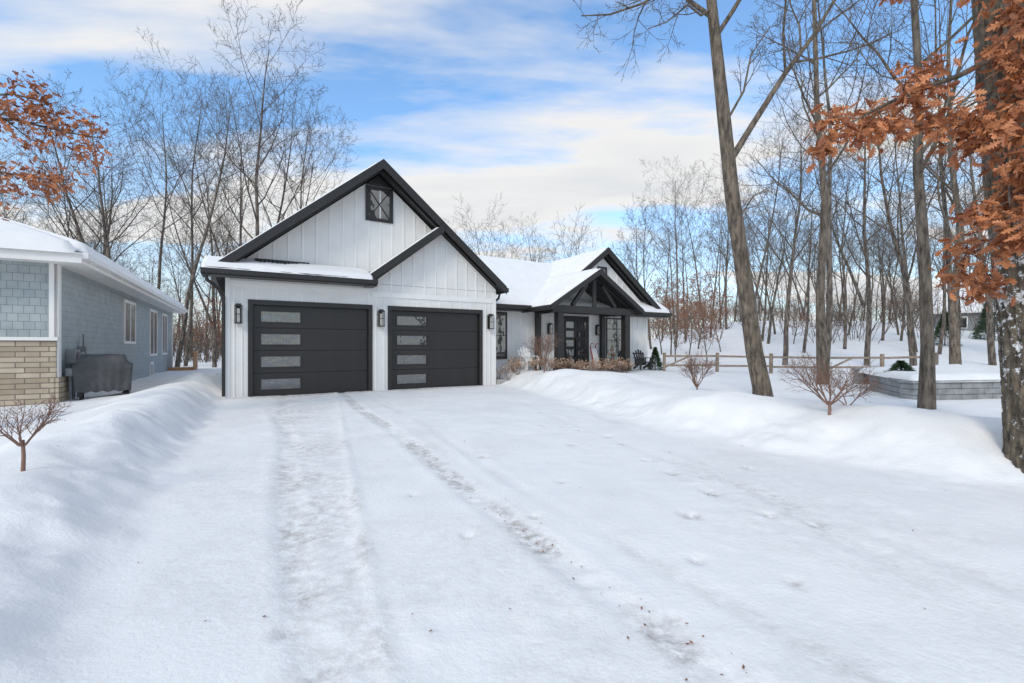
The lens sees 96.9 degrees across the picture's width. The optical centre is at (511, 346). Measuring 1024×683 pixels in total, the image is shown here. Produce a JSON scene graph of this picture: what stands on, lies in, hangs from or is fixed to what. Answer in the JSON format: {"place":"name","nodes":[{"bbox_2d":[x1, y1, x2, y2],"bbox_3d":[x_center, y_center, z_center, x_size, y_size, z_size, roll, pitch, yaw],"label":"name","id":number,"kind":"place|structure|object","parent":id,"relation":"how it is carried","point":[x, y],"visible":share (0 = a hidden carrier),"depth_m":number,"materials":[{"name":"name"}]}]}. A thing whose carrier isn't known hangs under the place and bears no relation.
{"place":"outdoors","nodes":[
{"label":"outdoors","id":0,"kind":"place"},
{"bbox_2d":[0,0,990,347],"label":"sky","id":1,"kind":"structure","parent":0,"point":[481,100],"materials":[{"name":"blue"}]},
{"bbox_2d":[0,321,1023,682],"bbox_3d":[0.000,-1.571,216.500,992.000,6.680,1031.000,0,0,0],"label":"snowy ground","id":2,"kind":"structure","parent":0,"point":[792,535],"depth_m":3.60,"materials":[{"name":"white snow"}]},
{"bbox_2d":[0,392,73,471],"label":"bare ornamental shrub","id":3,"kind":"object","parent":2,"relation":"on","point":[22,443],"visible":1,"depth_m":4.09,"materials":[{"name":"brown plant"}]},
{"bbox_2d":[0,70,118,220],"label":"oak tree","id":4,"kind":"object","parent":2,"relation":"on","point":[43,113],"visible":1,"depth_m":7.29,"materials":[{"name":"orange plant"}]},
{"bbox_2d":[0,81,175,258],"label":"bare tree","id":5,"kind":"object","parent":2,"relation":"on","point":[106,232],"visible":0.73,"depth_m":32.57,"materials":[{"name":"grey plant"}]},
{"bbox_2d":[72,354,132,399],"bbox_3d":[-10.700,0.802,11.900,1.159,1.216,0.644,0,0,-39],"label":"covered grill","id":6,"kind":"object","parent":2,"relation":"on","point":[95,373],"visible":0.95,"depth_m":11.66,"materials":[{"name":"black fabric"}]},
{"bbox_2d":[61,267,170,398],"bbox_3d":[-20.466,-0.100,16.355,10.948,4.000,18.497,0,0,-30],"label":"side and rear walls","id":7,"kind":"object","parent":2,"relation":"on","point":[91,309],"visible":0.17,"depth_m":14.62,"materials":[{"name":"blue"}]},
{"bbox_2d":[0,260,48,336],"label":"front shake wall","id":8,"kind":"structure","parent":7,"relation":"attached to","point":[24,299],"depth_m":10.72,"materials":[{"name":"blue"}]},
{"bbox_2d":[0,340,68,406],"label":"stone veneer","id":9,"kind":"object","parent":7,"relation":"on","point":[28,372],"visible":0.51,"depth_m":10.72,"materials":[{"name":"beige stone"}]},
{"bbox_2d":[65,334,88,399],"bbox_3d":[-11.482,0.575,12.000,0.332,1.850,1.520,0,0,-34],"label":"utility meter","id":10,"kind":"object","parent":7,"relation":"attached to","point":[72,356],"visible":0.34,"depth_m":11.78,"materials":[{"name":"grey metal"}]},
{"bbox_2d":[0,248,187,376],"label":"white trim","id":11,"kind":"structure","parent":7,"relation":"attached to","point":[87,265],"depth_m":11.39,"materials":[{"name":"white wood"}]},
{"bbox_2d":[126,303,166,374],"bbox_3d":[-16.900,-0.150,21.171,0.025,3.000,9.698,0,0,-30],"label":"window glass","id":12,"kind":"object","parent":7,"relation":"attached to","point":[133,327],"visible":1,"depth_m":21.50,"materials":[{"name":"black"}]},
{"bbox_2d":[168,351,197,370],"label":"cedar deck","id":13,"kind":"structure","parent":2,"relation":"on","point":[195,360],"depth_m":26.58,"materials":[{"name":"brown wood"}]},
{"bbox_2d":[121,51,306,366],"bbox_3d":[-20.744,-9.344,32.559,11.564,22.314,10.548,0,0,-14],"label":"bare tree","id":14,"kind":"object","parent":2,"relation":"on","point":[182,334],"visible":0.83,"depth_m":30.98,"materials":[{"name":"grey plant"}]},
{"bbox_2d":[177,0,328,238],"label":"bare tree","id":15,"kind":"object","parent":2,"relation":"on","point":[256,214],"visible":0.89,"depth_m":32.49,"materials":[{"name":"grey plant"}]},
{"bbox_2d":[220,55,361,218],"bbox_3d":[-16.206,-9.069,33.567,9.181,21.665,7.421,2,1,-5],"label":"bare tree","id":16,"kind":"object","parent":2,"relation":"on","point":[303,166],"visible":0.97,"depth_m":33.06,"materials":[{"name":"grey plant"}]},
{"bbox_2d":[200,159,671,397],"bbox_3d":[-2.141,-2.224,22.224,21.010,8.048,10.445,0,0,-31],"label":"white farmhouse","id":17,"kind":"object","parent":2,"relation":"on","point":[380,275],"visible":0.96,"depth_m":15.80,"materials":[{"name":"white wood"}]},
{"bbox_2d":[253,305,367,395],"bbox_3d":[-6.343,0.175,14.518,3.380,2.850,0.100,0,0,-31],"label":"garage door","id":18,"kind":"structure","parent":17,"relation":"in","point":[297,350],"depth_m":14.42,"materials":[{"name":"black metal"}]},
{"bbox_2d":[365,185,392,223],"bbox_3d":[-4.601,-4.920,15.755,0.940,1.200,0.080,0,0,-31],"label":"gable window","id":19,"kind":"structure","parent":17,"relation":"in","point":[372,193],"depth_m":15.73,"materials":[{"name":"black glass"}]},
{"bbox_2d":[392,311,477,389],"bbox_3d":[-2.766,0.175,16.651,3.390,2.850,0.100,0,0,-31],"label":"garage door","id":20,"kind":"structure","parent":17,"relation":"in","point":[430,349],"depth_m":16.57,"materials":[{"name":"black metal"}]},
{"bbox_2d":[496,266,620,359],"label":"wing windows","id":21,"kind":"structure","parent":17,"relation":"in","point":[613,325],"depth_m":22.81,"materials":[{"name":"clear glass"}]},
{"bbox_2d":[564,316,588,369],"bbox_3d":[3.069,-0.155,21.892,1.660,2.590,0.130,0,0,-31],"label":"front door","id":22,"kind":"structure","parent":17,"relation":"in","point":[576,328],"depth_m":21.88,"materials":[{"name":"black wood"}]},
{"bbox_2d":[590,343,598,368],"bbox_3d":[3.999,0.496,21.797,0.400,1.303,0.413,0,0,-31],"label":"decorative sled","id":23,"kind":"object","parent":17,"relation":"on","point":[594,354],"visible":0.75,"depth_m":21.81,"materials":[{"name":"white paint"}]},
{"bbox_2d":[443,217,499,254],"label":"bare tree","id":24,"kind":"object","parent":2,"relation":"on","point":[468,237],"visible":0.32,"depth_m":49.16,"materials":[{"name":"grey plant"}]},
{"bbox_2d":[173,270,815,361],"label":"rusty leaved saplings","id":25,"kind":"object","parent":2,"relation":"on","point":[697,306],"visible":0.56,"depth_m":37.58,"materials":[{"name":"brown plant"}]},
{"bbox_2d":[0,27,991,366],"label":"distant bare trees","id":26,"kind":"object","parent":2,"relation":"on","point":[878,251],"visible":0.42,"depth_m":41.29,"materials":[{"name":"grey plant"}]},
{"bbox_2d":[58,383,946,680],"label":"fallen leaves","id":27,"kind":"object","parent":2,"relation":"on","point":[536,543],"visible":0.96,"depth_m":2.56,"materials":[{"name":"brown plant"}]},
{"bbox_2d":[489,213,555,262],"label":"bare tree","id":28,"kind":"object","parent":2,"relation":"on","point":[525,239],"visible":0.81,"depth_m":52.19,"materials":[{"name":"grey plant"}]},
{"bbox_2d":[517,346,540,369],"bbox_3d":[0.691,0.506,19.351,0.720,1.016,0.960,0,0,-25],"label":"white adirondack chair","id":29,"kind":"object","parent":2,"relation":"on","point":[526,357],"visible":0.66,"depth_m":19.54,"materials":[{"name":"white wood"}]},
{"bbox_2d":[517,230,564,261],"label":"bare tree","id":30,"kind":"object","parent":2,"relation":"on","point":[545,251],"visible":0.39,"depth_m":47.47,"materials":[{"name":"grey plant"}]},
{"bbox_2d":[525,330,560,372],"bbox_3d":[1.181,0.226,17.073,1.586,1.703,1.422,0,0,0],"label":"bare ornamental shrub","id":31,"kind":"object","parent":2,"relation":"on","point":[548,344],"visible":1,"depth_m":16.98,"materials":[{"name":"brown plant"}]},
{"bbox_2d":[496,354,634,378],"bbox_3d":[2.335,0.886,19.190,6.946,1.176,2.025,0,0,-21],"label":"dried hydrangea bed","id":32,"kind":"object","parent":2,"relation":"on","point":[579,366],"visible":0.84,"depth_m":18.76,"materials":[{"name":"brown plant"}]},
{"bbox_2d":[166,271,996,362],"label":"woodland undergrowth","id":33,"kind":"object","parent":2,"relation":"on","point":[204,351],"visible":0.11,"depth_m":54.11,"materials":[{"name":"brown plant"}]},
{"bbox_2d":[605,345,621,371],"bbox_3d":[4.584,0.571,20.708,0.904,1.337,0.896,0,0,-12],"label":"decorated cone tree","id":34,"kind":"object","parent":2,"relation":"on","point":[611,355],"visible":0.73,"depth_m":20.64,"materials":[{"name":"grey plant"}]},
{"bbox_2d":[633,349,651,369],"bbox_3d":[6.547,0.666,22.837,0.720,1.016,0.960,0,0,-10],"label":"black adirondack chair","id":35,"kind":"object","parent":2,"relation":"on","point":[641,360],"visible":0.99,"depth_m":23.00,"materials":[{"name":"black wood"}]},
{"bbox_2d":[646,347,662,369],"bbox_3d":[7.324,0.655,23.228,0.936,1.292,0.896,0,0,-44],"label":"arborvitae shrub","id":36,"kind":"object","parent":2,"relation":"on","point":[656,357],"visible":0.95,"depth_m":23.15,"materials":[{"name":"green plant"}]},
{"bbox_2d":[633,157,717,347],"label":"bare tree","id":37,"kind":"object","parent":2,"relation":"on","point":[675,226],"visible":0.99,"depth_m":46.14,"materials":[{"name":"grey plant"}]},
{"bbox_2d":[676,351,719,389],"bbox_3d":[4.796,0.670,11.608,1.035,1.167,1.075,0,0,28],"label":"bare ornamental shrub","id":38,"kind":"object","parent":2,"relation":"on","point":[689,366],"visible":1,"depth_m":11.53,"materials":[{"name":"brown plant"}]},
{"bbox_2d":[573,0,945,396],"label":"leaning bare tree","id":39,"kind":"object","parent":2,"relation":"on","point":[756,361],"visible":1,"depth_m":9.77,"materials":[{"name":"brown plant"}]},
{"bbox_2d":[714,89,845,300],"bbox_3d":[19.815,-8.584,33.926,8.335,19.456,9.151,0,0,-41],"label":"bare tree","id":40,"kind":"object","parent":2,"relation":"on","point":[759,276],"visible":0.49,"depth_m":33.15,"materials":[{"name":"grey plant"}]},
{"bbox_2d":[663,353,938,373],"bbox_3d":[12.645,0.893,20.144,11.334,1.257,0.862,0,0,10],"label":"split rail fence","id":41,"kind":"object","parent":2,"relation":"on","point":[882,357],"visible":0.58,"depth_m":19.93,"materials":[{"name":"brown wood"}]},
{"bbox_2d":[721,0,900,384],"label":"slim bare tree","id":42,"kind":"object","parent":2,"relation":"on","point":[821,341],"visible":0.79,"depth_m":13.94,"materials":[{"name":"brown plant"}]},
{"bbox_2d":[711,72,925,364],"bbox_3d":[17.834,-6.805,27.021,10.416,16.516,7.203,0,0,42],"label":"bare tree","id":43,"kind":"object","parent":2,"relation":"on","point":[786,326],"visible":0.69,"depth_m":27.02,"materials":[{"name":"grey plant"}]},
{"bbox_2d":[777,349,881,414],"bbox_3d":[4.728,0.563,6.837,1.297,1.118,1.078,0,0,36],"label":"bare ornamental shrub","id":44,"kind":"object","parent":2,"relation":"on","point":[829,403],"visible":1,"depth_m":6.79,"materials":[{"name":"brown plant"}]},
{"bbox_2d":[736,0,934,373],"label":"bare tree","id":45,"kind":"object","parent":2,"relation":"on","point":[829,298],"visible":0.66,"depth_m":18.51,"materials":[{"name":"grey plant"}]},
{"bbox_2d":[816,371,883,404],"bbox_3d":[5.215,0.653,6.997,0.768,0.589,0.832,0,0,-34],"label":"bare ornamental shrub","id":46,"kind":"object","parent":2,"relation":"on","point":[860,393],"visible":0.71,"depth_m":6.97,"materials":[{"name":"brown plant"}]},
{"bbox_2d":[851,368,868,383],"bbox_3d":[11.668,0.853,13.346,3.748,0.446,0.360,0,0,-13],"label":"block course","id":47,"kind":"object","parent":2,"relation":"on","point":[858,370],"visible":0.04,"depth_m":12.93,"materials":[{"name":"grey stone"}]},
{"bbox_2d":[773,41,980,365],"bbox_3d":[21.016,-8.188,26.735,7.840,19.402,11.256,0,0,-39],"label":"bare tree","id":48,"kind":"object","parent":2,"relation":"on","point":[866,272],"visible":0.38,"depth_m":27.05,"materials":[{"name":"grey plant"}]},
{"bbox_2d":[779,0,975,409],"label":"slim bare tree","id":49,"kind":"object","parent":2,"relation":"on","point":[926,397],"visible":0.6,"depth_m":8.44,"materials":[{"name":"brown plant"}]},
{"bbox_2d":[781,44,983,365],"bbox_3d":[17.948,-6.298,21.394,7.355,15.366,10.636,2,-2,-11],"label":"bare tree","id":50,"kind":"object","parent":2,"relation":"on","point":[910,319],"visible":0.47,"depth_m":21.85,"materials":[{"name":"grey plant"}]},
{"bbox_2d":[867,374,903,397],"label":"retaining wall","id":51,"kind":"structure","parent":2,"relation":"on","point":[891,386],"depth_m":11.14,"materials":[{"name":"grey concrete"}]},
{"bbox_2d":[810,0,975,320],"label":"bare tree","id":52,"kind":"object","parent":2,"relation":"on","point":[944,206],"visible":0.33,"depth_m":18.78,"materials":[{"name":"grey plant"}]},
{"bbox_2d":[802,0,1023,472],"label":"oak tree","id":53,"kind":"object","parent":2,"relation":"on","point":[995,124],"visible":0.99,"depth_m":4.47,"materials":[{"name":"orange plant"}]},
{"bbox_2d":[857,0,983,364],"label":"slim bare tree","id":54,"kind":"object","parent":2,"relation":"on","point":[954,346],"visible":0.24,"depth_m":17.93,"materials":[{"name":"brown plant"}]},
{"bbox_2d":[874,68,996,364],"bbox_3d":[28.525,-7.922,28.563,12.442,18.865,8.644,0,0,-40],"label":"bare tree","id":55,"kind":"object","parent":2,"relation":"on","point":[991,352],"visible":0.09,"depth_m":27.16,"materials":[{"name":"grey plant"}]},
{"bbox_2d":[934,311,962,345],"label":"spruce tree","id":56,"kind":"object","parent":2,"relation":"on","point":[937,331],"visible":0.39,"depth_m":43.01,"materials":[{"name":"green plant"}]},
{"bbox_2d":[897,380,1001,399],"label":"block retaining wall","id":57,"kind":"structure","parent":2,"relation":"on","point":[955,389],"depth_m":10.10,"materials":[{"name":"grey concrete"}]},
{"bbox_2d":[859,364,1000,382],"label":"snow","id":58,"kind":"structure","parent":57,"relation":"on","point":[953,372],"depth_m":10.60,"materials":[{"name":"white snow"}]},
{"bbox_2d":[885,360,914,371],"bbox_3d":[9.615,0.536,11.203,0.696,0.407,0.663,0,0,0],"label":"juniper shrub","id":59,"kind":"object","parent":58,"relation":"on","point":[901,365],"visible":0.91,"depth_m":11.14,"materials":[{"name":"green plant"}]},
{"bbox_2d":[934,312,996,331],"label":"walls","id":60,"kind":"structure","parent":2,"relation":"on","point":[965,318],"depth_m":57.95,"materials":[{"name":"grey"}]},
{"bbox_2d":[932,288,993,313],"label":"roof snow","id":61,"kind":"structure","parent":60,"relation":"on","point":[975,307],"depth_m":59.65,"materials":[{"name":"white snow"}]},
{"bbox_2d":[971,291,997,339],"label":"spruce tree","id":62,"kind":"object","parent":2,"relation":"on","point":[981,327],"visible":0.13,"depth_m":48.35,"materials":[{"name":"green plant"}]},
{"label":"hip roof","id":63,"kind":"object","parent":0,"visible":0},
{"bbox_2d":[0,218,81,253],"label":"roof snow","id":64,"kind":"structure","parent":63,"relation":"attached to","point":[15,235],"depth_m":10.46,"materials":[{"name":"white snow"}]},
{"bbox_2d":[0,217,185,308],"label":"roof snow","id":65,"kind":"structure","parent":63,"relation":"on","point":[80,246],"depth_m":12.31,"materials":[{"name":"white snow"}]}
]}

